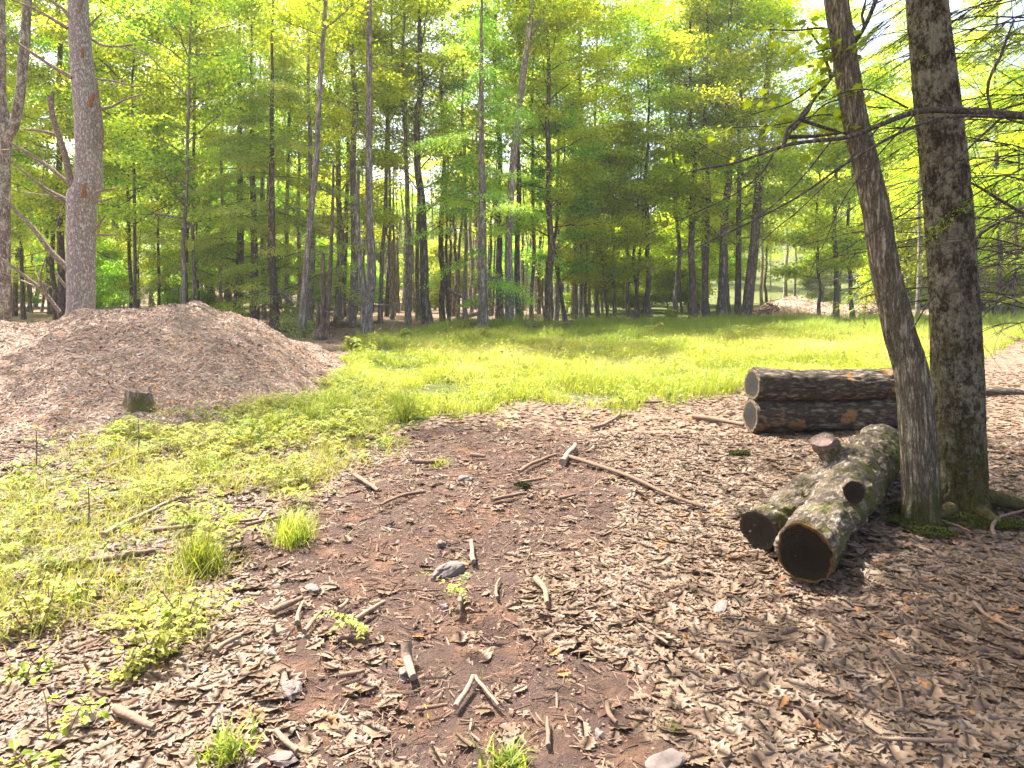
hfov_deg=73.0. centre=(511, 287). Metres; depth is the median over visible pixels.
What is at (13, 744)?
leafy plant
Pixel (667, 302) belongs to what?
shrub
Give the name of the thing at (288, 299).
fallen tree
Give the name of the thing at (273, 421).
grass tuft
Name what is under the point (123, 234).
broadleaf tree
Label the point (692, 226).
broadleaf tree
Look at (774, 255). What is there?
broadleaf tree
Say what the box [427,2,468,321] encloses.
bare tree
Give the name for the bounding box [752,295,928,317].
chip mound
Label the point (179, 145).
broadleaf tree
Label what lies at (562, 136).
broadleaf tree
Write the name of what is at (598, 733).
pebbles
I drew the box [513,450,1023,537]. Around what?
moss cover
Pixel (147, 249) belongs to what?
broadleaf tree
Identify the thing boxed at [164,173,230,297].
broadleaf tree
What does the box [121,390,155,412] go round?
tree stump
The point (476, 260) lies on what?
bare tree
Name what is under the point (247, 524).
fallen stick
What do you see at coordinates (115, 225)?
broadleaf tree
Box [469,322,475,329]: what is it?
tree stump
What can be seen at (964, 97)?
broadleaf tree
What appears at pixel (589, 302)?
bare tree
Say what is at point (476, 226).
bare tree
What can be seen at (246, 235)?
broadleaf tree
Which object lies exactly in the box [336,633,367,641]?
fallen stick
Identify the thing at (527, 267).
bare tree
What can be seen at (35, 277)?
broadleaf tree
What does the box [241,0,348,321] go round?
broadleaf tree
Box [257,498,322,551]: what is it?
grass tuft
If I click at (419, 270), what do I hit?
bare tree
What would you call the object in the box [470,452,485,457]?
fallen stick
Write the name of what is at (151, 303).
broadleaf tree
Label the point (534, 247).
broadleaf tree
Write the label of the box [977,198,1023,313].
shrub
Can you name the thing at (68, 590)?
leafy plant
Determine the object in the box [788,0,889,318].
broadleaf tree
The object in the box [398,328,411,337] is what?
leafy plant
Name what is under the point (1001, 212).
broadleaf tree
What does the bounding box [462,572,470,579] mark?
stone
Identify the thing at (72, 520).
stone
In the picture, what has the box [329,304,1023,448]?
grass
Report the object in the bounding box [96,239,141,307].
shrub
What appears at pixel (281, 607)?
fallen stick
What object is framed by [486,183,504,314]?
bare tree
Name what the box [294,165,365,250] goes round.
broadleaf tree
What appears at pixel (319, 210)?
broadleaf tree
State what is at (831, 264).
broadleaf tree
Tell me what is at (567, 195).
broadleaf tree
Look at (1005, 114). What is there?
hemlock tree
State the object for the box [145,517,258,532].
fallen stick
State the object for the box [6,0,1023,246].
sky
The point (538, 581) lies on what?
fallen stick
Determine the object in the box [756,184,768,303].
bare tree
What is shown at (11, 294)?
bare tree
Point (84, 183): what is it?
pine tree
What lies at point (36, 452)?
dead stalk
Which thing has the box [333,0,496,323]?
broadleaf tree
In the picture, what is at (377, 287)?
shrub
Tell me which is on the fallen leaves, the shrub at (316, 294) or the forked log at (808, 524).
the forked log at (808, 524)
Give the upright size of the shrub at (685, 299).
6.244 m
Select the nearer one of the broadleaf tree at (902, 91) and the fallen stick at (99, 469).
the fallen stick at (99, 469)
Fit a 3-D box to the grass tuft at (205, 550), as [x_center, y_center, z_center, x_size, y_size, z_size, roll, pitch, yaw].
[-1.752,1.442,3.806,0.466,0.296,0.587,0,0,33]
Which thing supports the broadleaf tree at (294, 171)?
on the ground at (608, 683)
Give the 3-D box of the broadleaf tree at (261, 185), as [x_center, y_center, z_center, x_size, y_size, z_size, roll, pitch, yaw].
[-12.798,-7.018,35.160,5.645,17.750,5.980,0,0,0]
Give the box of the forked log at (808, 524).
[740,424,899,583]
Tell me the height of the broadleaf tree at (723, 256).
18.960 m
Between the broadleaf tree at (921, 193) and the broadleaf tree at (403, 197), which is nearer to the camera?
the broadleaf tree at (921, 193)
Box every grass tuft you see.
[151,520,237,581]
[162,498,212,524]
[177,449,221,474]
[187,700,268,767]
[247,406,301,435]
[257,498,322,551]
[287,394,338,427]
[295,379,371,419]
[376,386,430,421]
[429,455,450,467]
[468,724,535,767]
[660,716,685,734]
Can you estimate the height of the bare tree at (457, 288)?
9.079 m
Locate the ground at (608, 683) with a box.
[0,219,1023,767]
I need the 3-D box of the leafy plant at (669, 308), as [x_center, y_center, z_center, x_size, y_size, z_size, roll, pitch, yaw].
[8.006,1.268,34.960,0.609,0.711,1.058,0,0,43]
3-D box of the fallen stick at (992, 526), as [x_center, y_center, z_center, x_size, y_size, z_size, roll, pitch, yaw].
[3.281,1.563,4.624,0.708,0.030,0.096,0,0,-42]
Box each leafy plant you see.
[0,567,73,638]
[0,643,59,685]
[0,738,66,767]
[17,689,108,738]
[28,571,104,605]
[85,652,157,687]
[110,615,196,681]
[146,585,218,632]
[344,336,362,349]
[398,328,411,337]
[479,327,491,337]
[644,322,665,332]
[663,306,676,316]
[734,324,755,334]
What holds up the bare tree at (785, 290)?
on the ground at (608, 683)
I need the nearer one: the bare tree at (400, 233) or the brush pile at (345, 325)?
the brush pile at (345, 325)
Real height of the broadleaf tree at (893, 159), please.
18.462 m
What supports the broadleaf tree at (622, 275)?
on the ground at (608, 683)
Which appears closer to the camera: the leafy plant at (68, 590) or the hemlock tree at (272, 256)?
the leafy plant at (68, 590)
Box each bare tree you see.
[11,256,12,310]
[26,229,37,311]
[38,135,57,319]
[42,168,56,313]
[112,134,144,308]
[265,177,268,291]
[288,161,357,339]
[296,121,316,294]
[326,0,409,333]
[359,131,379,285]
[359,168,376,301]
[360,184,365,254]
[361,179,375,296]
[376,210,400,313]
[376,225,395,316]
[378,119,404,315]
[379,213,387,310]
[392,175,404,313]
[394,166,419,305]
[394,182,406,310]
[395,206,404,303]
[395,209,405,312]
[400,214,415,311]
[404,185,414,311]
[409,184,419,301]
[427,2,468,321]
[430,189,436,309]
[433,217,462,314]
[435,115,457,321]
[435,172,477,319]
[443,229,461,302]
[449,211,463,316]
[467,130,495,272]
[467,177,472,308]
[467,218,477,296]
[468,123,493,298]
[468,146,475,312]
[468,222,476,309]
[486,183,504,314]
[487,148,506,317]
[487,201,492,295]
[520,168,526,314]
[520,238,527,309]
[524,235,528,306]
[526,264,536,311]
[528,234,531,293]
[534,224,544,314]
[535,147,545,313]
[539,234,553,317]
[554,274,555,306]
[572,246,592,316]
[587,215,591,314]
[593,216,603,313]
[621,142,652,318]
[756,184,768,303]
[779,203,793,297]
[785,229,802,295]
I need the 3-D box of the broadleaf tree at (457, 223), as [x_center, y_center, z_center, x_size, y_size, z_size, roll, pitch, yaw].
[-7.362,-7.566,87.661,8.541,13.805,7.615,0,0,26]
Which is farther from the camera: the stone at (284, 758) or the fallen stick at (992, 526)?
the fallen stick at (992, 526)
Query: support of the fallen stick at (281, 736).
on the fallen leaves
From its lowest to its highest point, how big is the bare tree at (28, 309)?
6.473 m
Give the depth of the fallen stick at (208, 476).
5.67 m
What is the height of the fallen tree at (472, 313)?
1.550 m
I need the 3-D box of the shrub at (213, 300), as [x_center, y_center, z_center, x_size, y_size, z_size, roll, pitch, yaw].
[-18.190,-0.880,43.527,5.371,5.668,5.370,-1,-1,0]
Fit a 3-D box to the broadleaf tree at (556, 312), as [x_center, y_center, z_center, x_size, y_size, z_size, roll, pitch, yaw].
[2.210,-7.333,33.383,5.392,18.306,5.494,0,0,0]
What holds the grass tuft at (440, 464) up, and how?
on the ground at (608, 683)
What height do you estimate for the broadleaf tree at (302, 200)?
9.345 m
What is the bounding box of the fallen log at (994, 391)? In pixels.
[986,387,1023,396]
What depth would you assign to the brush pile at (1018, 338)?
20.55 m
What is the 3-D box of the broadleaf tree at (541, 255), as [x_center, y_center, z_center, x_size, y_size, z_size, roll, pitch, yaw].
[2.211,-3.299,32.591,5.880,10.249,5.737,0,0,17]
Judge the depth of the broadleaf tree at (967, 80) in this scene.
45.96 m
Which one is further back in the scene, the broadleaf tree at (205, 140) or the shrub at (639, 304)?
the shrub at (639, 304)
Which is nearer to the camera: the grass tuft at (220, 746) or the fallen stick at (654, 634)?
the grass tuft at (220, 746)
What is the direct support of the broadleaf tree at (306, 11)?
on the ground at (608, 683)
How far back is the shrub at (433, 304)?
42.83 m
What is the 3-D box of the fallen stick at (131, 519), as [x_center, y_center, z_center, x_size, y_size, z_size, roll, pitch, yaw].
[-2.495,1.544,4.730,0.075,0.037,0.824,0,0,8]
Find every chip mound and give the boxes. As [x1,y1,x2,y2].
[0,300,350,443]
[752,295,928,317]
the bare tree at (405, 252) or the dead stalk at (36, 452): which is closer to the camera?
the dead stalk at (36, 452)
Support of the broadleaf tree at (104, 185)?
on the ground at (608, 683)
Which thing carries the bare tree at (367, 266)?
on the ground at (608, 683)
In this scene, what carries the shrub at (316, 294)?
on the ground at (608, 683)
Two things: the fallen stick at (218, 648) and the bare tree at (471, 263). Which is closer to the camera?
the fallen stick at (218, 648)
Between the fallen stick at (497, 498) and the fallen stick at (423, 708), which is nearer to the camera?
the fallen stick at (423, 708)
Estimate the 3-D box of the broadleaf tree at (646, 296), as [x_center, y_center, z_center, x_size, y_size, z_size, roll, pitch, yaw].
[7.361,-5.915,35.040,6.388,15.613,6.134,0,0,0]
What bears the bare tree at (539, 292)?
on the ground at (608, 683)
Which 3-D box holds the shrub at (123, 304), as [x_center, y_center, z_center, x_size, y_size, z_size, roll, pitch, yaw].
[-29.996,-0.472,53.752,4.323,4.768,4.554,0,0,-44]
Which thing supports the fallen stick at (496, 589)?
on the ground at (608, 683)
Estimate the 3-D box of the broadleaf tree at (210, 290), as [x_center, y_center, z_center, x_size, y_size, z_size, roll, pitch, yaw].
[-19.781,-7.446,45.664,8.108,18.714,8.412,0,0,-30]
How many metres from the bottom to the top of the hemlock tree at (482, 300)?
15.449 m
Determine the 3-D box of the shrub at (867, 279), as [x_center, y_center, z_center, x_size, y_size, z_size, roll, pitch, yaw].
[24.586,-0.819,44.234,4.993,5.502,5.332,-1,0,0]
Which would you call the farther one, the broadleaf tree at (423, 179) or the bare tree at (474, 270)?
the broadleaf tree at (423, 179)
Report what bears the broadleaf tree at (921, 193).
on the ground at (608, 683)
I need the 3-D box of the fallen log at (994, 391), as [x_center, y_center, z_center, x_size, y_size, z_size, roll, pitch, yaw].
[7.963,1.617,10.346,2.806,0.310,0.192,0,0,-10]
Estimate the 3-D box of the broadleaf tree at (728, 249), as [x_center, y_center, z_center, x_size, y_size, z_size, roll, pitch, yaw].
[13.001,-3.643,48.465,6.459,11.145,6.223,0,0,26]
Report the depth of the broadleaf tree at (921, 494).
4.66 m
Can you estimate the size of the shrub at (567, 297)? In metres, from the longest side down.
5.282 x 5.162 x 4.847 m
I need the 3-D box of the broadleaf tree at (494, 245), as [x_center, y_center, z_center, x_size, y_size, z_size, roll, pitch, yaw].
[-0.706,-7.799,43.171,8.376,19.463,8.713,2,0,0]
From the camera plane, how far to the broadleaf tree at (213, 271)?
38.03 m
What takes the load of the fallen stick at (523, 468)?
on the ground at (608, 683)
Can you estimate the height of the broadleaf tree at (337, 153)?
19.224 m
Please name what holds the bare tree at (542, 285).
on the ground at (608, 683)
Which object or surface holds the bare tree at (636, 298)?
on the ground at (608, 683)
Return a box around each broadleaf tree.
[0,0,60,321]
[5,0,66,142]
[5,0,101,280]
[5,0,154,317]
[5,0,169,256]
[5,3,67,282]
[5,3,103,217]
[6,0,164,282]
[6,0,228,307]
[11,158,56,312]
[11,181,40,277]
[11,192,65,311]
[16,24,134,254]
[34,0,146,309]
[35,0,242,305]
[89,0,292,303]
[97,176,190,308]
[99,111,145,306]
[100,194,141,261]
[103,62,158,308]
[113,173,190,296]
[115,69,226,303]
[119,0,236,302]
[128,0,274,300]
[129,87,169,306]
[131,142,250,300]
[140,23,219,303]
[148,29,266,295]
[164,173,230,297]
[173,11,283,311]
[184,136,211,289]
[205,163,300,309]
[223,0,427,323]
[224,0,300,319]
[226,0,372,329]
[234,181,293,306]
[239,0,403,337]
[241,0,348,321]
[257,4,347,316]
[265,109,307,305]
[275,1,423,316]
[278,170,348,311]
[280,165,350,306]
[290,0,387,319]
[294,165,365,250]
[295,0,411,324]
[317,82,376,209]
[328,0,443,322]
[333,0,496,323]
[334,179,382,250]
[335,0,465,322]
[341,133,378,228]
[344,0,447,319]
[373,199,403,281]
[374,0,476,319]
[375,204,415,288]
[376,164,416,223]
[382,186,436,278]
[399,206,444,265]
[402,148,452,240]
[405,0,518,319]
[405,0,594,319]
[412,103,493,248]
[431,177,474,245]
[443,16,543,312]
[450,0,598,324]
[457,212,492,284]
[459,0,635,320]
[466,0,587,321]
[470,0,572,319]
[484,130,509,222]
[487,103,623,320]
[503,0,660,318]
[504,165,543,248]
[510,0,614,320]
[520,182,566,275]
[536,0,641,317]
[541,0,668,317]
[541,126,661,317]
[542,69,597,246]
[542,153,631,317]
[553,113,680,317]
[582,0,687,316]
[588,119,690,318]
[595,16,714,318]
[613,0,743,317]
[613,0,784,318]
[636,146,719,313]
[647,0,765,318]
[650,0,751,316]
[653,0,816,318]
[655,173,734,311]
[660,167,736,310]
[660,170,747,307]
[662,0,841,319]
[671,0,822,316]
[675,1,774,317]
[681,151,765,314]
[699,183,765,284]
[706,0,941,526]
[711,150,773,291]
[730,147,814,301]
[753,108,869,316]
[760,176,785,288]
[775,147,858,301]
[779,55,921,315]
[784,204,828,266]
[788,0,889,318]
[801,128,888,303]
[842,99,916,221]
[844,91,922,250]
[845,155,910,267]
[861,50,911,191]
[864,180,922,277]
[869,0,967,315]
[881,32,1022,207]
[889,172,916,206]
[894,17,986,179]
[899,100,1023,311]
[902,171,981,216]
[905,0,1023,530]
[914,155,1023,281]
[920,59,1023,318]
[950,0,1023,317]
[968,123,992,158]
[976,42,1023,240]
[979,126,1008,195]
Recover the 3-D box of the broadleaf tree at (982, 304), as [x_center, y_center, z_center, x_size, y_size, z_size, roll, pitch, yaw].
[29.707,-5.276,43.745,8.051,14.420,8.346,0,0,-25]
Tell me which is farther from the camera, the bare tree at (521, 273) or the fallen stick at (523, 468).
the bare tree at (521, 273)
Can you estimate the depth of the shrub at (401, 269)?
49.40 m
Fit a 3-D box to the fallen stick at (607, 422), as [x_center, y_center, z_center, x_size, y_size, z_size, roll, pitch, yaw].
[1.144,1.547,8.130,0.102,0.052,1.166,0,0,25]
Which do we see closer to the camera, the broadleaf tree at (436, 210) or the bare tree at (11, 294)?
the bare tree at (11, 294)
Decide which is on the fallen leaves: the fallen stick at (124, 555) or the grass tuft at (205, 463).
the fallen stick at (124, 555)
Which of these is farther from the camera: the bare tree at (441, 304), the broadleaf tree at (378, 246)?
the broadleaf tree at (378, 246)
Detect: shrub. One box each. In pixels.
[12,255,41,302]
[18,254,57,304]
[46,241,128,309]
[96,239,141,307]
[103,257,148,308]
[138,241,214,304]
[144,246,191,305]
[178,229,219,303]
[188,234,259,306]
[284,236,364,306]
[334,250,379,306]
[347,261,385,305]
[365,249,387,303]
[398,239,438,302]
[412,236,477,312]
[474,236,531,301]
[487,241,529,302]
[524,266,544,301]
[553,241,624,309]
[591,246,652,313]
[611,254,653,309]
[613,215,688,312]
[653,226,735,311]
[658,282,683,309]
[795,261,848,302]
[853,201,927,304]
[854,236,927,305]
[907,259,928,308]
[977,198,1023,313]
[977,221,1023,299]
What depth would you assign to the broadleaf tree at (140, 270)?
47.00 m
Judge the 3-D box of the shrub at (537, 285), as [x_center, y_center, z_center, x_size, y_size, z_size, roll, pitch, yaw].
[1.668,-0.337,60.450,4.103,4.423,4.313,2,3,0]
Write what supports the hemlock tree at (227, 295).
on the ground at (608, 683)
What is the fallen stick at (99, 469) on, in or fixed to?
on the ground at (608, 683)
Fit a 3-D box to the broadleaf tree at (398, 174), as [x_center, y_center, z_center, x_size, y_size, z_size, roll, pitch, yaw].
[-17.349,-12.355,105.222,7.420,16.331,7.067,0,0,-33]
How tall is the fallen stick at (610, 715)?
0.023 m
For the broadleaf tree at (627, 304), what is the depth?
37.34 m
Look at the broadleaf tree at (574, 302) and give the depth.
35.30 m
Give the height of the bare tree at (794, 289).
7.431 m
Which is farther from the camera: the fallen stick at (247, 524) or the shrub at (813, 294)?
the shrub at (813, 294)
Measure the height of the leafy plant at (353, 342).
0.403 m
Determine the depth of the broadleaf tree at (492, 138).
74.08 m
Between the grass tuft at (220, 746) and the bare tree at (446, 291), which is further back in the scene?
the bare tree at (446, 291)
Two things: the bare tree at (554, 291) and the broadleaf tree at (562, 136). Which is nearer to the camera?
the broadleaf tree at (562, 136)
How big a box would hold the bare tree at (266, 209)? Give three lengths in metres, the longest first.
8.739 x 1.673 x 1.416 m
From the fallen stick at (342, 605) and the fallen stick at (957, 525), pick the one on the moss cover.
the fallen stick at (957, 525)
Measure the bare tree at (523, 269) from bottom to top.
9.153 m
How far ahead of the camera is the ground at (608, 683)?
3.87 m
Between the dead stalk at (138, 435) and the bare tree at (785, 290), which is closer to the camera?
the dead stalk at (138, 435)
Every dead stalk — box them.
[35,431,36,473]
[87,488,89,526]
[138,419,139,455]
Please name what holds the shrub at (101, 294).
on the ground at (608, 683)
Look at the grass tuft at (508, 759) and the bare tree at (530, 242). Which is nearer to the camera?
the grass tuft at (508, 759)
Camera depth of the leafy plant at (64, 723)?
2.47 m
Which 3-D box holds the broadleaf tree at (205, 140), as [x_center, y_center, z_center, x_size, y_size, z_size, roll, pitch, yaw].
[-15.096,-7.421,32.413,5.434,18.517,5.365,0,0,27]
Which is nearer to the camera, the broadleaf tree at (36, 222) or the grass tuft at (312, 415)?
the grass tuft at (312, 415)
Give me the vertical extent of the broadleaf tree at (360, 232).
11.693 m
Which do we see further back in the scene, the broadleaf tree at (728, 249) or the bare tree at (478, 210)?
the broadleaf tree at (728, 249)
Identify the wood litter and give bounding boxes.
[0,398,1023,767]
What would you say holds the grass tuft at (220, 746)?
on the ground at (608, 683)
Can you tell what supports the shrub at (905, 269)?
on the ground at (608, 683)
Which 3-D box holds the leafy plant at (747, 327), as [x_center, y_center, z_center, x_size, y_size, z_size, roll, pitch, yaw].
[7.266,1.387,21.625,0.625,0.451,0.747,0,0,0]
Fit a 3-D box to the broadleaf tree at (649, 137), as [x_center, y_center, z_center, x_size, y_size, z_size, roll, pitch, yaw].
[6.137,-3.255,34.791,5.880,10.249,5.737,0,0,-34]
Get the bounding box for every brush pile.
[312,315,375,329]
[379,326,400,336]
[496,311,560,331]
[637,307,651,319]
[753,301,781,314]
[848,295,878,315]
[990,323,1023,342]
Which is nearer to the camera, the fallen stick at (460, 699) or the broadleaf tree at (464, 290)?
the fallen stick at (460, 699)
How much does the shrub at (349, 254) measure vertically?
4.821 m
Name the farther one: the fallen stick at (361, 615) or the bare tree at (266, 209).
the bare tree at (266, 209)
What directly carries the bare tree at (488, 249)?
on the ground at (608, 683)
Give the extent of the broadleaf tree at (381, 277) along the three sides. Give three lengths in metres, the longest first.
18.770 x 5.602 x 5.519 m
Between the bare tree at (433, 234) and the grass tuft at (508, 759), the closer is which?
the grass tuft at (508, 759)
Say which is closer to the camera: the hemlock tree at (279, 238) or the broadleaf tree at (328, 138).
the broadleaf tree at (328, 138)
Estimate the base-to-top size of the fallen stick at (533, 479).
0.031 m
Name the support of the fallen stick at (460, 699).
on the ground at (608, 683)
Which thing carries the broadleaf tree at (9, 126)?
on the ground at (608, 683)
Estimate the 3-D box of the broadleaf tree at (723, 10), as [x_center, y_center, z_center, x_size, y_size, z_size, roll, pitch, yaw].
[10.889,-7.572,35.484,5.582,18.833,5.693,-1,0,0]
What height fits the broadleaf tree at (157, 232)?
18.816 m
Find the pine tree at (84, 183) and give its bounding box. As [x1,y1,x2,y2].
[0,0,164,312]
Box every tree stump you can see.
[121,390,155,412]
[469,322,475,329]
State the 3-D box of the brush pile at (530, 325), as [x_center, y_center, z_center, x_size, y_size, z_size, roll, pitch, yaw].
[0.725,1.420,25.045,2.950,1.326,2.011,0,0,0]
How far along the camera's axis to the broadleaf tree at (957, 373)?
4.85 m
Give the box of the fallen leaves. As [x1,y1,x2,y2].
[0,319,1023,767]
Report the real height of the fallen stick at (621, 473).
0.061 m
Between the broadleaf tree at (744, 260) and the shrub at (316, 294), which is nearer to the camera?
the shrub at (316, 294)
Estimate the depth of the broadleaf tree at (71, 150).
39.08 m
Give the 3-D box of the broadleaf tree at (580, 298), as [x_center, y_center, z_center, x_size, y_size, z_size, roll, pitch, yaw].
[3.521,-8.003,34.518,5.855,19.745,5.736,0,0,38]
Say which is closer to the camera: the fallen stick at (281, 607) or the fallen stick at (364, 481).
the fallen stick at (281, 607)
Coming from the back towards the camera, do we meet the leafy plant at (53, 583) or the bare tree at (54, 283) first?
the bare tree at (54, 283)
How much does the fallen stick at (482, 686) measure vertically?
0.018 m
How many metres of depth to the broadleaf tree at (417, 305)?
34.29 m
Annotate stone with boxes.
[69,516,93,525]
[267,750,297,766]
[282,679,302,700]
[305,583,319,593]
[398,666,410,681]
[430,561,464,581]
[437,540,445,547]
[439,603,448,610]
[458,475,473,481]
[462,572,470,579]
[645,748,688,767]
[713,600,727,612]
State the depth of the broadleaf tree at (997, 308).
32.32 m
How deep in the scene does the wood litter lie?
3.83 m
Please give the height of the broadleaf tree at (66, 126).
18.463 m
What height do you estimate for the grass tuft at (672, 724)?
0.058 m
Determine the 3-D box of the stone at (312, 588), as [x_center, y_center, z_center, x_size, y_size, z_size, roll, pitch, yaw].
[-1.056,1.592,3.657,0.062,0.034,0.122,0,0,-31]
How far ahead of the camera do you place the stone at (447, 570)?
3.83 m
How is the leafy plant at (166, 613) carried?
on the ground at (608, 683)
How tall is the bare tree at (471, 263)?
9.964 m
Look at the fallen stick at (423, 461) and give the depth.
6.17 m
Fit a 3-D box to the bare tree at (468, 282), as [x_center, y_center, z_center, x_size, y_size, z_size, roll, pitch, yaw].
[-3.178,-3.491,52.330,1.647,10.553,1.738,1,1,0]
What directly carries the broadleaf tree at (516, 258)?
on the ground at (608, 683)
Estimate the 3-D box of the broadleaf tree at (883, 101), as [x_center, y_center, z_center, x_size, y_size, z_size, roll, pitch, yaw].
[16.896,-4.688,34.898,7.654,13.320,7.461,0,0,-14]
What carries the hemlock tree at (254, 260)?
on the ground at (608, 683)
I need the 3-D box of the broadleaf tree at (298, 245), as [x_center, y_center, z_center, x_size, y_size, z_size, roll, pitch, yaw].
[-11.303,-6.833,36.717,5.036,17.343,5.144,0,0,-43]
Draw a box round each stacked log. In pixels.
[742,398,897,432]
[744,367,895,401]
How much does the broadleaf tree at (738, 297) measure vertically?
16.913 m
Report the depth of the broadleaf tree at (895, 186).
45.80 m
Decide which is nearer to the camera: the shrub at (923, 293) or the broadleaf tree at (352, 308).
the broadleaf tree at (352, 308)
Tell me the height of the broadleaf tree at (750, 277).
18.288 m
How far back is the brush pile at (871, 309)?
37.93 m
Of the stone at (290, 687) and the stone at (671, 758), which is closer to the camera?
the stone at (671, 758)
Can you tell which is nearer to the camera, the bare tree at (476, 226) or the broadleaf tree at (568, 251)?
the broadleaf tree at (568, 251)
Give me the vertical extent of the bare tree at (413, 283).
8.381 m
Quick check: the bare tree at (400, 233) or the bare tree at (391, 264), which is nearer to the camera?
the bare tree at (391, 264)
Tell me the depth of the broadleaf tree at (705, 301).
33.92 m
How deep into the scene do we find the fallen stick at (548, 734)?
2.44 m
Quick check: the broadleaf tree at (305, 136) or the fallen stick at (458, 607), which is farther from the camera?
the broadleaf tree at (305, 136)
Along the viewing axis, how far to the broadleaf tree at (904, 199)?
50.53 m
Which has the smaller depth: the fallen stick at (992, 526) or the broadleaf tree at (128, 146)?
the fallen stick at (992, 526)
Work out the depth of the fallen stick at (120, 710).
2.48 m
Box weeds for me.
[0,312,1022,717]
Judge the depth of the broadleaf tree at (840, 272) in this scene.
62.09 m
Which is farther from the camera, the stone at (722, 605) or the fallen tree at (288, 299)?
the fallen tree at (288, 299)
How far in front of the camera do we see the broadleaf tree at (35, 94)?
30.28 m
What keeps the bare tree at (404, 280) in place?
on the ground at (608, 683)
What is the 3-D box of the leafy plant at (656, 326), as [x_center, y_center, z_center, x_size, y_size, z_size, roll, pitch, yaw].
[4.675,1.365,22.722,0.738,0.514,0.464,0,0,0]
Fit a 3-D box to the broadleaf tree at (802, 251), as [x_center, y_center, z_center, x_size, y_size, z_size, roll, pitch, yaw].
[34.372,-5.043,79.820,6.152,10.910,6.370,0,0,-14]
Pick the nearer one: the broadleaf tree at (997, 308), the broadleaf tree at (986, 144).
the broadleaf tree at (997, 308)
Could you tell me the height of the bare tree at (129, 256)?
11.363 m
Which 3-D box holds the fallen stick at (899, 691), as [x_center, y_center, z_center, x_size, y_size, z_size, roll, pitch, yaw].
[1.518,1.563,2.765,0.033,0.029,0.460,0,0,18]
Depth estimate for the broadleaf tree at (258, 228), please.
53.12 m
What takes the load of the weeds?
on the ground at (608, 683)
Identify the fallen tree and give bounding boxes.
[256,280,317,307]
[447,288,498,315]
[460,292,476,319]
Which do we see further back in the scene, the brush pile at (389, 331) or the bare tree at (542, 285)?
the bare tree at (542, 285)
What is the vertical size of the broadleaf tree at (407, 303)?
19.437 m
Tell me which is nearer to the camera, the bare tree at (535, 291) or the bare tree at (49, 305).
the bare tree at (49, 305)
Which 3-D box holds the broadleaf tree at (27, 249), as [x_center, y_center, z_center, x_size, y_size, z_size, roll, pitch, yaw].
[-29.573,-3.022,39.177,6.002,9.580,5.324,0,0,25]
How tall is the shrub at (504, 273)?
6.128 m
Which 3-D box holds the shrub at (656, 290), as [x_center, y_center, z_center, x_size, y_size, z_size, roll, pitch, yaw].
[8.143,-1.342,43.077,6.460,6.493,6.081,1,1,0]
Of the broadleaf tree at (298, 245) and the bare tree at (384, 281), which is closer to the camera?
the broadleaf tree at (298, 245)
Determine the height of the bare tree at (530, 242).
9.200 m
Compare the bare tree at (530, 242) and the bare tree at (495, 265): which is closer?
the bare tree at (495, 265)
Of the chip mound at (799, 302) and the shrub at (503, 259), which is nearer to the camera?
the chip mound at (799, 302)
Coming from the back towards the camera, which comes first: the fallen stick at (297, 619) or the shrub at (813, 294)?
the shrub at (813, 294)
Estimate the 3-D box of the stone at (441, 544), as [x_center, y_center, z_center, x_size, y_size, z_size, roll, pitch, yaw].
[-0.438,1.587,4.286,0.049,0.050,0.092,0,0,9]
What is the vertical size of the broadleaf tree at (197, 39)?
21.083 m
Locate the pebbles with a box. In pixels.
[236,442,713,767]
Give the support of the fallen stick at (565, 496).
on the ground at (608, 683)
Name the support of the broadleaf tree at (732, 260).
on the ground at (608, 683)
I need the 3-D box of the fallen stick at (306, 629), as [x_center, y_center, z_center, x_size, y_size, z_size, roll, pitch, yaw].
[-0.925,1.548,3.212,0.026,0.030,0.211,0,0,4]
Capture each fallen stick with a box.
[41,548,155,568]
[74,448,151,478]
[101,495,182,536]
[113,704,155,729]
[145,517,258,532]
[165,474,227,482]
[212,634,240,653]
[245,513,285,526]
[268,595,303,614]
[273,728,298,752]
[295,601,303,624]
[302,610,322,634]
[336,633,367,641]
[337,599,348,610]
[339,668,364,678]
[352,473,378,491]
[353,600,385,620]
[380,490,425,505]
[401,642,416,680]
[414,459,442,463]
[415,703,447,711]
[453,674,474,709]
[455,590,462,614]
[469,539,475,563]
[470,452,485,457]
[474,674,499,705]
[490,491,526,501]
[494,577,500,598]
[518,453,556,472]
[521,477,545,482]
[532,575,548,604]
[545,716,550,749]
[557,493,576,499]
[559,443,576,464]
[568,455,705,508]
[590,411,620,429]
[605,700,617,724]
[609,400,662,404]
[638,623,668,643]
[692,414,744,426]
[876,652,903,710]
[877,736,956,743]
[941,519,970,531]
[972,601,1023,632]
[990,510,1023,537]
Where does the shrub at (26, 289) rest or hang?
on the ground at (608, 683)
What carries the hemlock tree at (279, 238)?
on the ground at (608, 683)
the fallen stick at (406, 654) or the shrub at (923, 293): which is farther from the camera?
the shrub at (923, 293)
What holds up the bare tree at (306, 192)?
on the ground at (608, 683)
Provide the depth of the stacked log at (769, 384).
7.65 m
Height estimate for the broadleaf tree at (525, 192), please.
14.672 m
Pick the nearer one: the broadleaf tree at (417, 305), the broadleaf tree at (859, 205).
the broadleaf tree at (417, 305)
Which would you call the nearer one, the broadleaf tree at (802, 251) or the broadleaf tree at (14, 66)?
the broadleaf tree at (14, 66)
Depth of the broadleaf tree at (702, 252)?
35.37 m
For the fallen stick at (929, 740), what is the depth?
2.37 m
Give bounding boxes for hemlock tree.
[10,56,106,319]
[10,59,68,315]
[123,0,316,322]
[176,98,289,310]
[178,0,329,319]
[189,0,385,338]
[224,66,317,314]
[225,109,305,306]
[267,122,321,296]
[402,0,548,327]
[617,0,1023,450]

